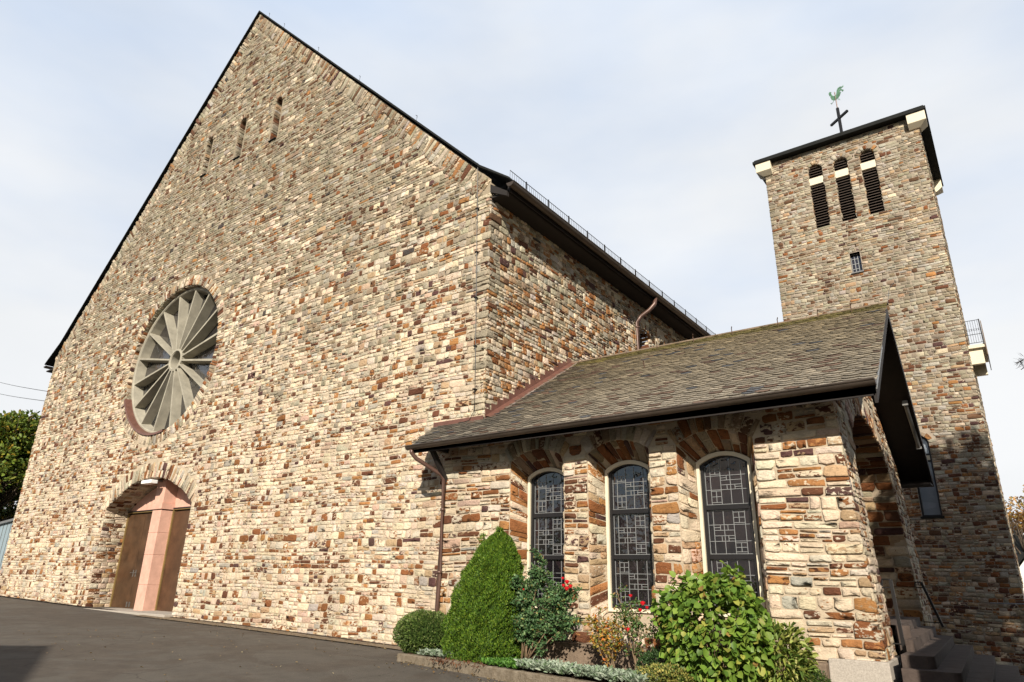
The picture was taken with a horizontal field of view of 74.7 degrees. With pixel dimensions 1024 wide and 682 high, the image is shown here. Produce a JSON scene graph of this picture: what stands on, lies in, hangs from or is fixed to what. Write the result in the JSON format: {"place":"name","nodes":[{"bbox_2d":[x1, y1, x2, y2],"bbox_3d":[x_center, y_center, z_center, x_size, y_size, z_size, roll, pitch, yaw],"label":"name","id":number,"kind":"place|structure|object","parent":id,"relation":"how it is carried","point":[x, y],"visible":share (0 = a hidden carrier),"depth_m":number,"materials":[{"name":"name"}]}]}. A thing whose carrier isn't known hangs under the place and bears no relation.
{"place":"outdoors","nodes":[
{"label":"outdoors","id":0,"kind":"place"},
{"bbox_2d":[0,596,597,681],"bbox_3d":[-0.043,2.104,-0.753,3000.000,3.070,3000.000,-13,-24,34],"label":"asphalt ground","id":1,"kind":"structure","parent":0,"point":[124,649],"depth_m":13.23,"materials":[{"name":"grey asphalt"}]},
{"bbox_2d":[0,518,13,569],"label":"shed","id":2,"kind":"structure","parent":1,"relation":"on","point":[5,527],"depth_m":35.79,"materials":[{"name":"metal"}]},
{"bbox_2d":[0,493,16,518],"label":"broadleaf tree","id":3,"kind":"object","parent":1,"relation":"on","point":[6,508],"depth_m":61.36,"materials":[{"name":"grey plant"}]},
{"bbox_2d":[0,409,40,521],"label":"broadleaf tree","id":4,"kind":"object","parent":1,"relation":"on","point":[18,430],"visible":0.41,"depth_m":54.79,"materials":[{"name":"green plant"}]},
{"bbox_2d":[19,618,513,681],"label":"fallen leaves","id":5,"kind":"object","parent":1,"relation":"on","point":[324,651],"visible":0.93,"depth_m":13.88,"materials":[{"name":"brown plant"}]},
{"bbox_2d":[133,615,400,649],"bbox_3d":[-6.588,7.670,17.774,12.960,0.235,0.715,-13,-24,34],"label":"gravel strip","id":6,"kind":"object","parent":1,"relation":"on","point":[288,633],"visible":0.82,"depth_m":17.39,"materials":[{"name":"grey gravel"}]},
{"bbox_2d":[4,596,398,645],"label":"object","id":7,"kind":"structure","parent":6,"relation":"on","point":[229,623],"depth_m":18.44,"materials":[{"name":"grey concrete"}]},
{"bbox_2d":[0,10,715,644],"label":"church","id":8,"kind":"structure","parent":1,"relation":"on","point":[322,292],"depth_m":21.61,"materials":[{"name":"stone"}]},
{"bbox_2d":[111,514,145,607],"bbox_3d":[-14.457,8.250,25.271,1.299,3.335,0.131,-13,-24,34],"label":"door leaf","id":9,"kind":"structure","parent":8,"relation":"in","point":[127,566],"depth_m":25.26,"materials":[{"name":"brown wood"}]},
{"bbox_2d":[128,513,151,608],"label":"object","id":10,"kind":"structure","parent":8,"relation":"in","point":[137,572],"depth_m":24.77,"materials":[{"name":"pink"}]},
{"bbox_2d":[124,287,217,434],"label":"round window","id":11,"kind":"structure","parent":8,"relation":"in","point":[173,362],"depth_m":26.43,"materials":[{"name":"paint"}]},
{"bbox_2d":[156,510,189,611],"bbox_3d":[-11.748,7.629,23.382,1.299,3.335,0.131,-13,-24,34],"label":"door leaf","id":12,"kind":"structure","parent":8,"relation":"in","point":[167,594],"depth_m":23.44,"materials":[{"name":"brown wood"}]},
{"bbox_2d":[199,137,212,176],"bbox_3d":[-13.218,-8.025,29.472,0.531,2.014,0.490,-13,-24,34],"label":"slit window","id":13,"kind":"structure","parent":8,"relation":"in","point":[209,146],"depth_m":29.57,"materials":[{"name":"stone"}]},
{"bbox_2d":[232,118,246,160],"bbox_3d":[-11.152,-8.390,28.030,0.600,2.150,0.550,-13,-24,34],"label":"slit window","id":14,"kind":"structure","parent":8,"relation":"in","point":[240,138],"depth_m":28.11,"materials":[{"name":"stone"}]},
{"bbox_2d":[268,97,282,141],"bbox_3d":[-9.171,-8.719,26.562,0.525,2.077,0.490,-13,-24,34],"label":"slit window","id":15,"kind":"structure","parent":8,"relation":"in","point":[278,106],"depth_m":26.69,"materials":[{"name":"stone"}]},
{"bbox_2d":[640,329,648,348],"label":"arched window","id":16,"kind":"structure","parent":8,"relation":"in","point":[643,336],"depth_m":24.46,"materials":[{"name":"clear glass"}]},
{"bbox_2d":[397,653,593,681],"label":"kerb","id":17,"kind":"structure","parent":1,"relation":"on","point":[500,673],"depth_m":11.46,"materials":[{"name":"concrete"}]},
{"bbox_2d":[404,284,933,681],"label":"church porch","id":18,"kind":"object","parent":1,"relation":"on","point":[783,463],"visible":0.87,"depth_m":12.63,"materials":[{"name":"stone"}]},
{"bbox_2d":[527,467,564,607],"bbox_3d":[0.822,4.005,13.966,1.200,3.100,0.330,-13,-24,34],"label":"arched window","id":19,"kind":"structure","parent":18,"relation":"in","point":[545,531],"depth_m":14.05,"materials":[{"name":"black glass"}]},
{"bbox_2d":[605,460,654,612],"bbox_3d":[2.337,3.658,12.909,1.200,3.100,0.330,-13,-24,34],"label":"arched window","id":20,"kind":"structure","parent":18,"relation":"in","point":[630,559],"depth_m":12.87,"materials":[{"name":"black glass"}]},
{"bbox_2d":[696,451,766,616],"bbox_3d":[3.869,3.307,11.841,1.200,3.100,0.330,-13,-24,34],"label":"arched window","id":21,"kind":"structure","parent":18,"relation":"in","point":[729,530],"depth_m":11.86,"materials":[{"name":"black glass"}]},
{"bbox_2d":[881,578,906,651],"bbox_3d":[5.944,4.266,10.472,0.220,1.055,0.054,-13,-24,34],"label":"handrail","id":22,"kind":"object","parent":18,"relation":"attached to","point":[891,587],"visible":0.88,"depth_m":10.42,"materials":[{"name":"black metal"}]},
{"bbox_2d":[914,582,943,626],"bbox_3d":[9.165,5.789,14.760,0.449,0.931,0.049,-14,-25,37],"label":"handrail","id":23,"kind":"object","parent":18,"relation":"attached to","point":[931,603],"visible":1,"depth_m":14.72,"materials":[{"name":"black metal"}]},
{"bbox_2d":[752,86,1023,674],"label":"bell tower","id":24,"kind":"structure","parent":1,"relation":"on","point":[856,218],"depth_m":25.67,"materials":[{"name":"stone"}]},
{"bbox_2d":[850,252,863,273],"bbox_3d":[14.059,-3.195,27.377,0.460,1.000,0.320,-13,-24,34],"label":"small window","id":25,"kind":"structure","parent":24,"relation":"in","point":[855,258],"depth_m":27.49,"materials":[{"name":"white glass"}]},
{"bbox_2d":[917,436,944,518],"bbox_3d":[14.706,4.794,23.883,0.720,2.970,0.280,-13,-24,34],"label":"tall window","id":26,"kind":"structure","parent":24,"relation":"in","point":[929,500],"depth_m":23.71,"materials":[{"name":"grey glass"}]},
{"bbox_2d":[990,602,1023,604],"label":"handrail","id":27,"kind":"object","parent":24,"relation":"attached to","point":[1006,603],"visible":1,"depth_m":21.39,"materials":[{"name":"metal"}]},
{"bbox_2d":[889,616,1023,681],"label":"porch steps","id":28,"kind":"structure","parent":1,"relation":"on","point":[930,655],"depth_m":10.47,"materials":[{"name":"grey stone"}]},
{"bbox_2d":[1005,485,1023,534],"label":"autumn tree","id":29,"kind":"object","parent":1,"relation":"on","point":[1016,517],"visible":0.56,"depth_m":47.06,"materials":[{"name":"orange plant"}]},
{"bbox_2d":[1009,518,1023,553],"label":"bare tree","id":30,"kind":"object","parent":1,"relation":"on","point":[1021,539],"visible":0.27,"depth_m":43.99,"materials":[{"name":"brown plant"}]},
{"bbox_2d":[1013,530,1023,559],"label":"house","id":31,"kind":"structure","parent":1,"relation":"on","point":[1017,543],"depth_m":44.66,"materials":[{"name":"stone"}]},
{"bbox_2d":[1015,354,1023,369],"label":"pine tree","id":32,"kind":"object","parent":1,"relation":"on","point":[1021,362],"visible":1,"depth_m":16.46,"materials":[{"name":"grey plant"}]},
{"bbox_2d":[1018,553,1023,589],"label":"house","id":33,"kind":"structure","parent":1,"relation":"on","point":[1021,563],"depth_m":38.39,"materials":[{"name":"paint"}]},
{"bbox_2d":[0,0,1023,534],"label":"sky","id":34,"kind":"structure","parent":0,"point":[645,123],"materials":[{"name":"white"}]},
{"bbox_2d":[407,653,674,681],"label":"soil","id":35,"kind":"structure","parent":0,"point":[572,675],"depth_m":10.74,"materials":[{"name":"brown soil"}]},
{"bbox_2d":[392,609,446,653],"bbox_3d":[-1.751,5.942,13.707,1.522,0.879,1.211,-13,-24,34],"label":"box shrub","id":36,"kind":"object","parent":35,"relation":"on","point":[413,632],"visible":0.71,"depth_m":13.33,"materials":[{"name":"green plant"}]},
{"bbox_2d":[423,526,524,667],"bbox_3d":[-0.553,4.824,12.850,1.816,2.498,1.737,-13,-24,34],"label":"thuja","id":37,"kind":"object","parent":35,"relation":"on","point":[478,622],"visible":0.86,"depth_m":12.39,"materials":[{"name":"green plant"}]},
{"bbox_2d":[481,656,520,668],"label":"green weeds","id":38,"kind":"object","parent":35,"relation":"on","point":[503,662],"visible":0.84,"depth_m":11.56,"materials":[{"name":"green plant"}]},
{"bbox_2d":[417,648,657,681],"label":"lambs ear","id":39,"kind":"object","parent":35,"relation":"on","point":[599,672],"visible":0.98,"depth_m":10.44},
{"bbox_2d":[508,545,582,658],"bbox_3d":[0.567,4.752,12.112,1.770,2.052,0.808,-13,-24,34],"label":"rose bush","id":40,"kind":"object","parent":35,"relation":"on","point":[554,605],"visible":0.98,"depth_m":12.01,"materials":[{"name":"green plant"}]},
{"bbox_2d":[573,606,631,667],"bbox_3d":[1.489,4.917,11.037,1.169,1.051,0.505,-13,-24,34],"label":"rose bush","id":41,"kind":"object","parent":35,"relation":"on","point":[604,643],"visible":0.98,"depth_m":10.98,"materials":[{"name":"orange plant"}]},
{"bbox_2d":[610,583,659,669],"bbox_3d":[2.068,4.594,10.644,1.244,1.410,0.520,-13,-24,34],"label":"rose bush","id":42,"kind":"object","parent":35,"relation":"on","point":[635,623],"visible":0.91,"depth_m":10.77,"materials":[{"name":"green plant"}]},
{"bbox_2d":[635,646,685,681],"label":"dark shrub","id":43,"kind":"object","parent":35,"relation":"on","point":[645,657],"visible":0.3,"depth_m":10.29,"materials":[{"name":"green plant"}]},
{"bbox_2d":[636,662,698,681],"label":"euonymus shrub","id":44,"kind":"object","parent":35,"relation":"on","point":[658,670],"visible":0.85,"depth_m":9.55,"materials":[{"name":"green plant"}]},
{"bbox_2d":[650,560,779,681],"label":"hazel shrub","id":45,"kind":"object","parent":35,"relation":"on","point":[695,653],"visible":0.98,"depth_m":9.56,"materials":[{"name":"green plant"}]},
{"bbox_2d":[736,618,819,681],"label":"aucuba shrub","id":46,"kind":"object","parent":35,"relation":"on","point":[798,657],"visible":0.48,"depth_m":9.38,"materials":[{"name":"green plant"}]},
{"bbox_2d":[788,665,831,681],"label":"shrub","id":47,"kind":"object","parent":35,"relation":"on","point":[821,676],"visible":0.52,"depth_m":9.26,"materials":[{"name":"green plant"}]}
]}

